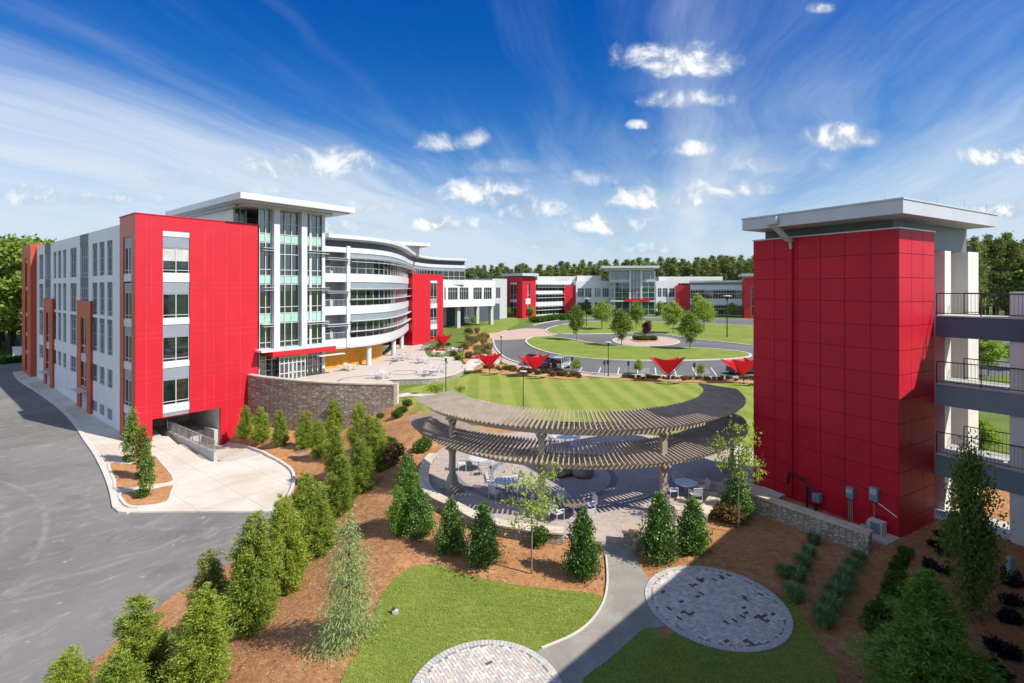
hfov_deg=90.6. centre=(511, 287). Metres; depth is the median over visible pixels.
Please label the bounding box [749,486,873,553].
ledge stone wall
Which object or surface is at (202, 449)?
dock ramp wall
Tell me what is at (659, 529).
holly tree
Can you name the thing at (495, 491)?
metal armchair
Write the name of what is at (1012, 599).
dark shrub
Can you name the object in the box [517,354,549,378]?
sail canopy
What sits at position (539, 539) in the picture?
garden shrub
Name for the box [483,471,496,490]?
metal armchair
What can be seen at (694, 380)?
shrub bed
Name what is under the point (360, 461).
cedar tree
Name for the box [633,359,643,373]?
loop tree
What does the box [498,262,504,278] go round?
pine tree
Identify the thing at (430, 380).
stone wall
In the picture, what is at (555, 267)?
pine tree
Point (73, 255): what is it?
window
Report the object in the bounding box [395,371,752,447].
lawn
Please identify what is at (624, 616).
garden path
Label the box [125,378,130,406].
window
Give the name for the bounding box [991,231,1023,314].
pine tree
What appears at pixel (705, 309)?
loop tree
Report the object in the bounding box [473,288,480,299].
window
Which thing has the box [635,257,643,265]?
pine tree
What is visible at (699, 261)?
pine tree
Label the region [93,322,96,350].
window
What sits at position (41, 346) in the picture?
window
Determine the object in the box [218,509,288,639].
cedar tree
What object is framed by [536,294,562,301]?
strip window
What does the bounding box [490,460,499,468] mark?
metal armchair
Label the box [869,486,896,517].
electric box
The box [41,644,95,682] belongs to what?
cedar tree
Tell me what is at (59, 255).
window
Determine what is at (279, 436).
cedar tree
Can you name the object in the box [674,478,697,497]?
round table
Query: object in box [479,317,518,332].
bank lawn
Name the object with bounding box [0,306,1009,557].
ground
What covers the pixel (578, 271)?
pine tree
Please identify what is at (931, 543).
dark shrub
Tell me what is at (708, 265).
pine tree
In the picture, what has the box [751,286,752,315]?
window
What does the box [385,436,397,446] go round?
garden shrub
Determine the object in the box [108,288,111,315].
window
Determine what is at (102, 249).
window
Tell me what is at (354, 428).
cedar tree
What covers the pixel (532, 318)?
hedge bush
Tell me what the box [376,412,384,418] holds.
garden shrub
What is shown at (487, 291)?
window
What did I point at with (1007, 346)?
lawn tree
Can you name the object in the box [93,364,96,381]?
window
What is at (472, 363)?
curving walk
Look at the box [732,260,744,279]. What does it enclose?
pine tree
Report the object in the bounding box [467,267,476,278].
pine tree
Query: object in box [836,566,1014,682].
feathery conifer
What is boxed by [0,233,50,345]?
woodland tree
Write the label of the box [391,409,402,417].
garden shrub
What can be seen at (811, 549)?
grass tuft
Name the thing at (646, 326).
purple tree
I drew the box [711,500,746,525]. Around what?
garden shrub
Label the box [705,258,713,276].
pine tree
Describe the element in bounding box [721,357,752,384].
sail canopy
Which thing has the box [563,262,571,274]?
pine tree
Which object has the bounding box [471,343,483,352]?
ornamental grass
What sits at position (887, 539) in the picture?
equipment pad
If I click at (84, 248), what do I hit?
window
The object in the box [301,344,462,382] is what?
terrace
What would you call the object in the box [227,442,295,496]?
forecourt kerb
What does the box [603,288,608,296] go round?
window
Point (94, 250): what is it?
window
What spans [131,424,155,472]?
columnar tree
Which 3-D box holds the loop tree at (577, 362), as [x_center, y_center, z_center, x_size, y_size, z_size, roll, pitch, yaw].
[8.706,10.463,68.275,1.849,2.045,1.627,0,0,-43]
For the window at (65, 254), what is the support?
in the office building at (191, 317)
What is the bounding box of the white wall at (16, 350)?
[12,346,21,355]
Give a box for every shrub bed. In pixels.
[463,332,491,362]
[473,363,589,379]
[621,376,752,383]
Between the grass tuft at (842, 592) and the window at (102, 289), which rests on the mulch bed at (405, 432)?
the grass tuft at (842, 592)
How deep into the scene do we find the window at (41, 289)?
81.82 m
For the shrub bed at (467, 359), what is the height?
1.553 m
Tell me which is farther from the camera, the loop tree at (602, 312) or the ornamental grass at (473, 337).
the loop tree at (602, 312)
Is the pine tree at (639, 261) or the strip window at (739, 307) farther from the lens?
the pine tree at (639, 261)
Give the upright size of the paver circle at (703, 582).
0.018 m
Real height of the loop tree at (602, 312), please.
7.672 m
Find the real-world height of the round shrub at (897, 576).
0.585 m
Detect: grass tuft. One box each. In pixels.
[771,560,793,579]
[778,580,813,604]
[784,559,814,584]
[790,550,817,569]
[799,542,820,558]
[802,530,825,545]
[805,595,844,630]
[812,587,849,613]
[818,579,851,603]
[827,568,860,592]
[832,561,861,580]
[839,553,867,572]
[846,547,873,561]
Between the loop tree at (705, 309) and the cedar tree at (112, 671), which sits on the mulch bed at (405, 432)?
the cedar tree at (112, 671)
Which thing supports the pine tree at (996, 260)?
on the ground at (458, 338)
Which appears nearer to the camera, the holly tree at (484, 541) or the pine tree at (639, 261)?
the holly tree at (484, 541)
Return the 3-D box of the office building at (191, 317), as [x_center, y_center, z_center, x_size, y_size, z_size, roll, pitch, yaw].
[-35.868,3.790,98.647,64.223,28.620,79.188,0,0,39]
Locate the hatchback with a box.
[539,356,552,367]
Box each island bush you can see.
[121,454,133,461]
[133,488,149,497]
[134,471,140,478]
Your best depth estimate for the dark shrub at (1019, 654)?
15.58 m
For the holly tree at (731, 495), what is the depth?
25.10 m
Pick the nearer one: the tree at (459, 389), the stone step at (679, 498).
the stone step at (679, 498)
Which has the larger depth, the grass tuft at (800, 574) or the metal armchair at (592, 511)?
the metal armchair at (592, 511)
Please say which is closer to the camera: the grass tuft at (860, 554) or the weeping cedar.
the weeping cedar
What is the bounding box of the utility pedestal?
[1005,556,1016,575]
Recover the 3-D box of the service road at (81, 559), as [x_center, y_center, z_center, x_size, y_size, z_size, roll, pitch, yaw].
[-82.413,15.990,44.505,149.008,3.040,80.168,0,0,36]
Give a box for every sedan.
[523,353,538,363]
[726,366,752,374]
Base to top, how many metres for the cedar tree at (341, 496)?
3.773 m
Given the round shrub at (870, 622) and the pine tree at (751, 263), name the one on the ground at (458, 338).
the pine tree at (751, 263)
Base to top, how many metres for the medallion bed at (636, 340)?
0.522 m
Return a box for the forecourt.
[17,371,292,512]
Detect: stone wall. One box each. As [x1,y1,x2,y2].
[390,364,466,385]
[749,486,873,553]
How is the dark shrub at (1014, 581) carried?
on the mulch bed at (405, 432)
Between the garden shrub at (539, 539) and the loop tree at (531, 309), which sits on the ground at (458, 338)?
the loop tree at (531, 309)
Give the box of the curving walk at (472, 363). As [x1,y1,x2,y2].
[465,354,499,370]
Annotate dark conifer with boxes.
[384,485,409,536]
[388,453,424,525]
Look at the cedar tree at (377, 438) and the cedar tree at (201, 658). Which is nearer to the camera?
the cedar tree at (201, 658)
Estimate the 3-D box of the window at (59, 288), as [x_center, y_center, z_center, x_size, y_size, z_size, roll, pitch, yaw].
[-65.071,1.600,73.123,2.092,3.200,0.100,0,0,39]
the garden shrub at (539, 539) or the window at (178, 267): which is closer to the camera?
the garden shrub at (539, 539)
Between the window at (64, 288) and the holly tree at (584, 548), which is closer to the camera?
the holly tree at (584, 548)
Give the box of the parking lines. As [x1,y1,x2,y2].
[580,367,736,375]
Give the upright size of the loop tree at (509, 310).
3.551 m
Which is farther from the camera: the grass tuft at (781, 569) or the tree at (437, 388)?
the tree at (437, 388)
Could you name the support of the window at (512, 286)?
in the office building at (623, 287)
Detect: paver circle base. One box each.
[411,640,562,682]
[644,566,793,652]
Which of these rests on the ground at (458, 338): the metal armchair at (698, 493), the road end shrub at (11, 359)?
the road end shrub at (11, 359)
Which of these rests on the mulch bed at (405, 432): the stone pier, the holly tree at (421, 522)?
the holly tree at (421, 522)
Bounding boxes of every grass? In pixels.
[460,340,470,349]
[464,328,472,332]
[465,351,473,357]
[466,333,476,344]
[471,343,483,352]
[474,327,479,333]
[479,331,487,337]
[479,337,487,345]
[481,346,487,352]
[482,342,493,350]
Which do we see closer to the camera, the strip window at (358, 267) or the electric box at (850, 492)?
the electric box at (850, 492)
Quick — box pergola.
[410,383,748,520]
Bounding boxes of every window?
[40,259,42,278]
[40,288,42,307]
[40,314,42,334]
[40,345,42,357]
[46,253,50,278]
[46,288,50,297]
[59,255,60,277]
[59,288,60,309]
[59,317,60,340]
[64,254,65,277]
[64,288,65,310]
[64,317,65,341]
[71,253,75,277]
[71,288,75,311]
[71,319,75,344]
[71,356,75,372]
[82,245,87,276]
[82,288,87,300]
[93,249,96,275]
[93,288,96,314]
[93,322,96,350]
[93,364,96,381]
[101,247,103,275]
[101,288,103,314]
[101,323,103,352]
[101,366,103,384]
[108,246,111,275]
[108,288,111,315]
[108,325,111,355]
[108,369,111,387]
[125,247,130,273]
[125,292,130,318]
[125,335,130,362]
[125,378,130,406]
[163,247,188,273]
[163,294,188,318]
[163,336,188,362]
[163,377,188,405]
[234,208,246,222]
[350,258,464,279]
[350,289,407,305]
[350,314,407,337]
[431,283,436,298]
[431,308,436,319]
[431,329,436,340]
[448,287,456,299]
[460,288,467,299]
[465,307,468,317]
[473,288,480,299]
[484,288,490,298]
[496,288,499,298]
[510,284,516,298]
[510,302,515,316]
[536,284,572,290]
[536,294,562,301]
[536,305,562,314]
[578,288,583,296]
[578,302,583,310]
[585,288,591,296]
[595,288,600,296]
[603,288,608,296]
[610,272,613,279]
[615,272,628,279]
[642,272,654,279]
[663,288,667,296]
[669,288,674,296]
[690,291,741,298]
[690,304,741,314]
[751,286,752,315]
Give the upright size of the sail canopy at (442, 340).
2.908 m
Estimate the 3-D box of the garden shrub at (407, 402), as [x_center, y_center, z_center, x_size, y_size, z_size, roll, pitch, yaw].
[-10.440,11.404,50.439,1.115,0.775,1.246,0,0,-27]
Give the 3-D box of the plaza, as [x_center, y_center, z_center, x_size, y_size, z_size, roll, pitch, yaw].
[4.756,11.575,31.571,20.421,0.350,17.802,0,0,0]
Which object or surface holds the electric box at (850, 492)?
attached to the stair tower
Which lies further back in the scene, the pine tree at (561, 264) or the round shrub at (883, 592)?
the pine tree at (561, 264)
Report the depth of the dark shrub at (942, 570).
20.23 m
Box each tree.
[0,233,34,352]
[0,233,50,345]
[0,235,23,332]
[0,237,23,347]
[0,243,34,329]
[3,241,48,325]
[10,270,21,324]
[11,234,51,243]
[11,239,26,346]
[16,233,56,243]
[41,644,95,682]
[89,648,161,682]
[106,592,178,682]
[118,403,140,462]
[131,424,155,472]
[137,439,156,496]
[150,582,244,682]
[178,548,235,624]
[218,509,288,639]
[234,405,252,440]
[250,406,271,443]
[264,493,315,595]
[268,409,290,446]
[289,471,327,535]
[291,410,314,449]
[297,481,341,560]
[308,419,327,459]
[320,425,346,472]
[323,398,344,432]
[323,454,355,518]
[344,402,368,450]
[347,437,376,497]
[355,413,374,445]
[360,417,390,472]
[402,485,438,541]
[426,382,444,392]
[427,494,469,556]
[454,385,466,393]
[462,501,508,570]
[465,269,469,279]
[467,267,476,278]
[471,315,476,323]
[474,265,479,277]
[477,268,483,278]
[482,271,489,278]
[488,265,494,278]
[492,266,500,278]
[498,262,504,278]
[501,453,568,573]
[507,306,513,317]
[526,305,534,316]
[536,264,545,275]
[546,265,553,275]
[551,264,559,274]
[552,270,560,275]
[558,260,564,274]
[559,502,603,583]
[561,269,569,275]
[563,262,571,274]
[567,303,585,339]
[568,268,576,275]
[571,358,580,368]
[574,264,583,275]
[581,300,589,309]
[582,267,589,275]
[590,263,598,275]
[591,300,614,328]
[596,265,605,280]
[603,258,609,274]
[604,272,608,280]
[609,307,634,345]
[612,259,619,265]
[622,259,630,265]
[628,299,644,329]
[630,259,638,265]
[632,490,684,567]
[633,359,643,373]
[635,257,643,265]
[641,320,651,333]
[655,265,665,276]
[655,301,664,311]
[656,256,665,276]
[660,300,686,332]
[663,262,669,276]
[667,257,677,275]
[667,264,675,276]
[669,265,680,284]
[671,495,715,556]
[676,309,704,348]
[677,262,683,284]
[681,262,689,284]
[689,257,704,283]
[689,261,700,276]
[689,292,702,308]
[692,298,716,329]
[696,363,705,373]
[699,257,708,276]
[703,261,713,276]
[703,415,768,533]
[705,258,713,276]
[711,260,721,276]
[712,254,723,276]
[716,473,759,524]
[719,257,732,279]
[722,259,734,279]
[725,302,738,312]
[728,256,736,276]
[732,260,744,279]
[735,255,745,268]
[741,261,751,277]
[749,260,752,272]
[929,428,1018,629]
[967,240,993,308]
[968,235,978,243]
[976,233,1001,313]
[978,237,1019,314]
[978,242,998,313]
[978,339,1009,375]
[978,416,1007,451]
[980,238,1003,313]
[990,258,1023,312]
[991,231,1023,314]
[1000,343,1009,360]
[1003,241,1023,303]
[1017,242,1023,290]
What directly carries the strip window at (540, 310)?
in the office building at (623, 287)
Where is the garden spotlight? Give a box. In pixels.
[391,606,397,614]
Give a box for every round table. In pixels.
[469,456,487,470]
[494,476,516,495]
[556,435,573,447]
[561,497,585,519]
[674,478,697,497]
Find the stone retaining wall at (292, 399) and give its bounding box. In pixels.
[247,374,398,432]
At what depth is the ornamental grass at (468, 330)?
111.90 m
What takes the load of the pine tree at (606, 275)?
on the ground at (458, 338)
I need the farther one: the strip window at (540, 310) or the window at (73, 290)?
the strip window at (540, 310)
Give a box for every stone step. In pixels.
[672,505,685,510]
[676,495,703,503]
[687,487,716,498]
[694,477,727,493]
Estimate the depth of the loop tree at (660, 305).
168.03 m
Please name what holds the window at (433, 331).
in the office building at (191, 317)
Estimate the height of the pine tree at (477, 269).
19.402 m
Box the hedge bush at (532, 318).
[528,316,534,321]
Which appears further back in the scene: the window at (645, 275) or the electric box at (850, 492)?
the window at (645, 275)
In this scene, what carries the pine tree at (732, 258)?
on the ground at (458, 338)
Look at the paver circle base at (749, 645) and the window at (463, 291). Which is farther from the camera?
the window at (463, 291)
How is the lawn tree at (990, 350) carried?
on the ground at (458, 338)
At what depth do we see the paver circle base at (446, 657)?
15.49 m
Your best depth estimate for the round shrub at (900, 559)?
20.88 m
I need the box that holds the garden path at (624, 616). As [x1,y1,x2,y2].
[537,542,664,682]
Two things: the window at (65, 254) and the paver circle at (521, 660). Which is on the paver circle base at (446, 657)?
the paver circle at (521, 660)
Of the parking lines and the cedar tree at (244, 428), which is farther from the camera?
the parking lines
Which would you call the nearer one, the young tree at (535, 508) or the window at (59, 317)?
the young tree at (535, 508)
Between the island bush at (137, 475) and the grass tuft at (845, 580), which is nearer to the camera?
the grass tuft at (845, 580)
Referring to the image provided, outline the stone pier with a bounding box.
[622,523,641,548]
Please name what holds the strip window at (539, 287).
in the office building at (623, 287)
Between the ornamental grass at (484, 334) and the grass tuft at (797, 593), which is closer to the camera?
the grass tuft at (797, 593)
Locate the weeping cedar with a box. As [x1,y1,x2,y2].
[296,504,393,668]
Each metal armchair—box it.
[456,455,465,469]
[479,462,489,476]
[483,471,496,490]
[488,484,501,502]
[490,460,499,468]
[511,472,523,487]
[512,484,525,496]
[548,436,558,450]
[549,503,563,524]
[556,488,570,508]
[570,439,579,450]
[583,492,597,513]
[587,508,595,522]
[668,484,677,495]
[671,470,684,489]
[688,488,702,500]
[696,477,709,491]
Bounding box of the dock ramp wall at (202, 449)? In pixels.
[166,420,216,461]
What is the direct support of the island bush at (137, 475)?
on the island bed at (124, 474)
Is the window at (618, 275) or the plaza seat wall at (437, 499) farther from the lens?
the window at (618, 275)
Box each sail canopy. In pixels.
[430,334,451,348]
[474,352,502,374]
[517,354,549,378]
[650,357,684,383]
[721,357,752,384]
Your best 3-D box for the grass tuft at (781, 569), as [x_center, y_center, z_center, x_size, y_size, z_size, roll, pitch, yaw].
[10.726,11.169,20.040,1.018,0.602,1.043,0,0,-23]
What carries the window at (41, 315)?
in the office building at (191, 317)
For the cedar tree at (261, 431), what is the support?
on the mulch bed at (405, 432)
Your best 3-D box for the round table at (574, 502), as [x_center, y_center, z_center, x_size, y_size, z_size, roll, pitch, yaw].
[3.066,11.030,25.253,1.260,0.749,1.260,0,0,-29]
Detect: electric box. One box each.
[846,486,854,521]
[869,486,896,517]
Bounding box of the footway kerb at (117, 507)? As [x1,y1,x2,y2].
[13,372,131,513]
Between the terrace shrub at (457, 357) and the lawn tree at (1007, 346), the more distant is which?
the terrace shrub at (457, 357)
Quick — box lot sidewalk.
[489,330,748,378]
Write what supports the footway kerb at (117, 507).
on the service road at (81, 559)
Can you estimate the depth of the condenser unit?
23.34 m
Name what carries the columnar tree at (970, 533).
on the mulch bed at (405, 432)
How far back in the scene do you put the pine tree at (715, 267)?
206.17 m
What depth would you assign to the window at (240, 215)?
60.54 m
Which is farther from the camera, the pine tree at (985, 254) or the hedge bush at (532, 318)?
the hedge bush at (532, 318)
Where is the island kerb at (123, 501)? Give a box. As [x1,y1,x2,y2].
[107,455,175,507]
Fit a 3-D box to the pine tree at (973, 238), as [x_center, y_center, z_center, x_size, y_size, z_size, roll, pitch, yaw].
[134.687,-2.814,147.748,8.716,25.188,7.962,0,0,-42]
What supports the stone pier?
on the ground at (458, 338)
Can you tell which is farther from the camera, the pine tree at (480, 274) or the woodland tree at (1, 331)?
the pine tree at (480, 274)
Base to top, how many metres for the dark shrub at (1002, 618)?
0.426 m
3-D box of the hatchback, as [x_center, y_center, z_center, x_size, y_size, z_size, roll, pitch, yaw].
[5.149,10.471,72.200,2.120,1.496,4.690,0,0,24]
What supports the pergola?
on the plaza
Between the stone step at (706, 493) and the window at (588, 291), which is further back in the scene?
the window at (588, 291)
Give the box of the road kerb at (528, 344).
[492,317,752,377]
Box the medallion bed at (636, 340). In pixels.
[632,339,658,341]
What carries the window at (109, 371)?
in the office building at (191, 317)
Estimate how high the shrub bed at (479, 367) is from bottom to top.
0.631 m
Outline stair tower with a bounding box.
[741,197,1023,540]
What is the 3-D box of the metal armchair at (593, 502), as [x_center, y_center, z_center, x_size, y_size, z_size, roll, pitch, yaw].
[3.992,10.954,25.752,0.593,0.895,0.599,0,0,-15]
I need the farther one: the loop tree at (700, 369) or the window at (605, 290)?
the window at (605, 290)
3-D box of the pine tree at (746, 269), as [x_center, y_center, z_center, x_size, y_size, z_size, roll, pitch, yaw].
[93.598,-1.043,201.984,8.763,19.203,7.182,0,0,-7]
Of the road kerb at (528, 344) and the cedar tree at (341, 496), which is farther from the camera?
the road kerb at (528, 344)
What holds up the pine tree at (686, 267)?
on the ground at (458, 338)
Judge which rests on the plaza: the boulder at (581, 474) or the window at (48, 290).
the boulder at (581, 474)
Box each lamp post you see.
[442,357,449,391]
[519,370,526,408]
[584,298,588,325]
[606,341,611,375]
[724,295,729,336]
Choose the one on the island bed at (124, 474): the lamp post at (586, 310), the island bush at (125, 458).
the island bush at (125, 458)
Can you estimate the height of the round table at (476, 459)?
0.749 m
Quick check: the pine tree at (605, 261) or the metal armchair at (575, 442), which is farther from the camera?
the pine tree at (605, 261)
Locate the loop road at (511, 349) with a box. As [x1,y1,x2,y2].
[492,318,1009,378]
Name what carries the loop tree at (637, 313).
on the island lawn at (742, 334)
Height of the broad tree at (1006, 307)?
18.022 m
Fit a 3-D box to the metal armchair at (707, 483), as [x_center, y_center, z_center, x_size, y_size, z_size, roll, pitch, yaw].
[10.528,10.954,27.892,0.593,0.895,0.599,0,0,1]
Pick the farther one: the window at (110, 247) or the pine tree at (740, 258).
the pine tree at (740, 258)
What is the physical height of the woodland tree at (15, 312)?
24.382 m
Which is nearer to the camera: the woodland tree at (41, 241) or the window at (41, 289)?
the window at (41, 289)
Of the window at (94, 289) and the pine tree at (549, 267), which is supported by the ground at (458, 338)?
the pine tree at (549, 267)
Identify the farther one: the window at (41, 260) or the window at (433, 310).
the window at (433, 310)
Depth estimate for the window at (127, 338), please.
52.07 m
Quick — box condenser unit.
[866,517,886,536]
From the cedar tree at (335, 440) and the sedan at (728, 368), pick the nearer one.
the cedar tree at (335, 440)
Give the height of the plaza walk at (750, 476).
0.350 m
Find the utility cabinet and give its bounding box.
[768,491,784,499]
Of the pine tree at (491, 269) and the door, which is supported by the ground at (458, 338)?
the pine tree at (491, 269)
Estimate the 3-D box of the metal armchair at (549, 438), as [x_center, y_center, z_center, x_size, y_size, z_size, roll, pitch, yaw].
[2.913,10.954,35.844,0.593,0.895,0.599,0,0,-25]
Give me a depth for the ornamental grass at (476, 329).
111.37 m
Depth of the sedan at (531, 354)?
73.93 m
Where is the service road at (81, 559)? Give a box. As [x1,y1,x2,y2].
[0,362,309,682]
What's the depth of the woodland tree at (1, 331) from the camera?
117.76 m
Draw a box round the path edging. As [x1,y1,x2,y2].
[541,555,608,648]
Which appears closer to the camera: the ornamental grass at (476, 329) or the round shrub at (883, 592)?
the round shrub at (883, 592)
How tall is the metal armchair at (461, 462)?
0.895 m
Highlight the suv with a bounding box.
[549,355,570,370]
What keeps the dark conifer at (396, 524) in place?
on the mulch bed at (405, 432)
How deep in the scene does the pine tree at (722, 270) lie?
209.09 m
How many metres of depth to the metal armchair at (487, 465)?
30.67 m
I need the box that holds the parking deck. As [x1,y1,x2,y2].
[1010,292,1023,545]
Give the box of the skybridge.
[443,279,494,327]
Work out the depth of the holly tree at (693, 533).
21.80 m
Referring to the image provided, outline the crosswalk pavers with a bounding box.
[489,328,556,339]
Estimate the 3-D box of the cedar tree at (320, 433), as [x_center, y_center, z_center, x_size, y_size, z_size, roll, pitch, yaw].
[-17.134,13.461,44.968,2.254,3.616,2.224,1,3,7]
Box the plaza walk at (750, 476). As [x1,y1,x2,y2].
[725,445,759,504]
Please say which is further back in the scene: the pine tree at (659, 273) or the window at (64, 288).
the pine tree at (659, 273)
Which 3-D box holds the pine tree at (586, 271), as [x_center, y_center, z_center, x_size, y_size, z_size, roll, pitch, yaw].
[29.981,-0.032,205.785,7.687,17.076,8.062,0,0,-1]
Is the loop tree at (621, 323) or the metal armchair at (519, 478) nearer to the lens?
the metal armchair at (519, 478)
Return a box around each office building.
[22,192,466,444]
[446,266,752,323]
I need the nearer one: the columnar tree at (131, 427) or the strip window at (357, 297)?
the columnar tree at (131, 427)
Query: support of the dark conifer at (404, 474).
on the mulch bed at (405, 432)
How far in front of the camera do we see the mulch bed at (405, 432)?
20.95 m
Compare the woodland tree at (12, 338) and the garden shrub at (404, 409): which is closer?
the garden shrub at (404, 409)
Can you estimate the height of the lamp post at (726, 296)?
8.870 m
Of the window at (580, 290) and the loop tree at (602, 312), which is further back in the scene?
the window at (580, 290)
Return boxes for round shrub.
[856,612,887,636]
[862,599,894,621]
[874,588,896,608]
[880,578,906,600]
[883,569,908,583]
[887,560,907,574]
[891,555,910,566]
[896,544,916,559]
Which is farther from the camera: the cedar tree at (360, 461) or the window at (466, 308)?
the window at (466, 308)
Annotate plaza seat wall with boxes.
[418,453,563,544]
[633,492,721,550]
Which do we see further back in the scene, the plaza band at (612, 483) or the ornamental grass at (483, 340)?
the ornamental grass at (483, 340)
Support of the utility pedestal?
on the mulch bed at (405, 432)
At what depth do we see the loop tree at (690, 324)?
87.81 m
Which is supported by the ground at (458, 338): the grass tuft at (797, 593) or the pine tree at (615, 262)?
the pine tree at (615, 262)
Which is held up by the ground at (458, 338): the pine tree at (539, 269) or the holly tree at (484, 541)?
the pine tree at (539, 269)
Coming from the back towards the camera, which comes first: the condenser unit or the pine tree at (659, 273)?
the pine tree at (659, 273)
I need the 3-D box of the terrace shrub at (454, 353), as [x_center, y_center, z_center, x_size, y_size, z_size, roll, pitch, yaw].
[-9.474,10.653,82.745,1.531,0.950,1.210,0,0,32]
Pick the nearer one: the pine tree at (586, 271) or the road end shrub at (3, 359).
the road end shrub at (3, 359)
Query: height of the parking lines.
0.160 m
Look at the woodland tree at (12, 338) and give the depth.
120.62 m
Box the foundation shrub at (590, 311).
[587,309,593,314]
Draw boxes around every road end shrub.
[0,356,9,363]
[5,356,14,363]
[11,355,21,361]
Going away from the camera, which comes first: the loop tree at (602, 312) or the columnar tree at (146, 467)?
the columnar tree at (146, 467)
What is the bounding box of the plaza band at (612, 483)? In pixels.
[456,462,677,510]
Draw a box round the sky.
[0,0,1023,277]
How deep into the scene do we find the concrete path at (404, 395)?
54.31 m
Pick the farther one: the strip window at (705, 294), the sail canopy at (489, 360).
the strip window at (705, 294)
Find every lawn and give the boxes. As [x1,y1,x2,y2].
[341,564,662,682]
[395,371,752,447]
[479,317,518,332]
[527,336,749,359]
[547,321,752,344]
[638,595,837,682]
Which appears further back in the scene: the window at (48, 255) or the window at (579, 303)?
the window at (579, 303)
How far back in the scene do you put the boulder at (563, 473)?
30.39 m
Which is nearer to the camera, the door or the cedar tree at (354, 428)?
the cedar tree at (354, 428)
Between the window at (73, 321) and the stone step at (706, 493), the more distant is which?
the window at (73, 321)
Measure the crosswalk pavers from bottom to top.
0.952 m
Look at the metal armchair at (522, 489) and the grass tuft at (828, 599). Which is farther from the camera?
the metal armchair at (522, 489)
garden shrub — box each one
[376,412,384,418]
[379,442,406,465]
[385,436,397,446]
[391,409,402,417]
[397,406,407,412]
[401,399,412,405]
[411,438,432,452]
[527,523,551,548]
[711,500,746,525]
[713,503,721,517]
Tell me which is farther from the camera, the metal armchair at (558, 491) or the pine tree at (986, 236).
the pine tree at (986, 236)
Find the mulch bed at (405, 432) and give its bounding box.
[87,402,1023,682]
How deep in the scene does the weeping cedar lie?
16.41 m
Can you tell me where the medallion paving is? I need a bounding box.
[614,337,677,345]
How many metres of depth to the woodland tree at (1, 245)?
108.68 m
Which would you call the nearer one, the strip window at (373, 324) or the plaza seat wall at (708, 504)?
the plaza seat wall at (708, 504)
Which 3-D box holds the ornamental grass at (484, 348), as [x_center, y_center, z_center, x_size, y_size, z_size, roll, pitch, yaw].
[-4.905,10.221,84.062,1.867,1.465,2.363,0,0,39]
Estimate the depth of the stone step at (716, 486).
28.48 m
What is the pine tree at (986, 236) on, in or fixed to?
on the ground at (458, 338)
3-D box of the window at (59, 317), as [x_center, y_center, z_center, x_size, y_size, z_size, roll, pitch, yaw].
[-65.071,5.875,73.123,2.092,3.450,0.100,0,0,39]
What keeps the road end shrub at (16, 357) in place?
on the service road at (81, 559)
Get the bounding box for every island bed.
[110,456,171,488]
[121,485,172,505]
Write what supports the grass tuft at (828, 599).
on the mulch bed at (405, 432)
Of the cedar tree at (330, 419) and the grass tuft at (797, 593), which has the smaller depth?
the grass tuft at (797, 593)
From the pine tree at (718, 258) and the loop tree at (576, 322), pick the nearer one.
the loop tree at (576, 322)
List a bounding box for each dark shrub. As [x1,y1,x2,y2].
[921,555,939,569]
[926,538,941,546]
[932,530,944,536]
[933,544,949,554]
[934,564,955,576]
[980,633,1018,659]
[982,655,1017,682]
[994,606,1020,624]
[996,591,1023,607]
[1000,563,1022,579]
[1000,573,1023,587]
[1000,605,1023,625]
[1000,641,1023,661]
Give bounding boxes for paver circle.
[412,640,561,682]
[645,566,792,651]
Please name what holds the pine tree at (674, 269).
on the ground at (458, 338)
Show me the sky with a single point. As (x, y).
(532, 133)
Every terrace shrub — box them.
[449,351,457,355]
[454,355,461,359]
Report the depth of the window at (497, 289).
148.37 m
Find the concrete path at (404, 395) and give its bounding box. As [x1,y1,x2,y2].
[399,393,497,404]
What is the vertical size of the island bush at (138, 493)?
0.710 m
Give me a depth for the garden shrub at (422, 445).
35.24 m
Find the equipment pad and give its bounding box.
[859,524,899,545]
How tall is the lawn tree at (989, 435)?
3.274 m
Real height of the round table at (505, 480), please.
0.749 m
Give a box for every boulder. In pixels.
[549,468,571,477]
[572,469,593,478]
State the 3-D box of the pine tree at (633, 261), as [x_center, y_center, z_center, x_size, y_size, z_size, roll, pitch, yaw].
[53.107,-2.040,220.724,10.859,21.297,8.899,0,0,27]
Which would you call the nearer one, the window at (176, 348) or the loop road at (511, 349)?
the window at (176, 348)
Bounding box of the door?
[289,362,296,378]
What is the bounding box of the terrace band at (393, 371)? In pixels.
[337,359,447,380]
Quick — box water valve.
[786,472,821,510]
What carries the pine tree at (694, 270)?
on the ground at (458, 338)
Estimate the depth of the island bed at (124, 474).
41.65 m
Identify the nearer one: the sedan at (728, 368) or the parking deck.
the parking deck
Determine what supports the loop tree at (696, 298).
on the ground at (458, 338)
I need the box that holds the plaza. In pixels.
[429,432,730,542]
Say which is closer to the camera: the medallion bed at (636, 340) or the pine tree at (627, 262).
the medallion bed at (636, 340)
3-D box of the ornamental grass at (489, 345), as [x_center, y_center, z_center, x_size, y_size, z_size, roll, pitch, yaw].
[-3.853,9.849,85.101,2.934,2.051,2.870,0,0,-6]

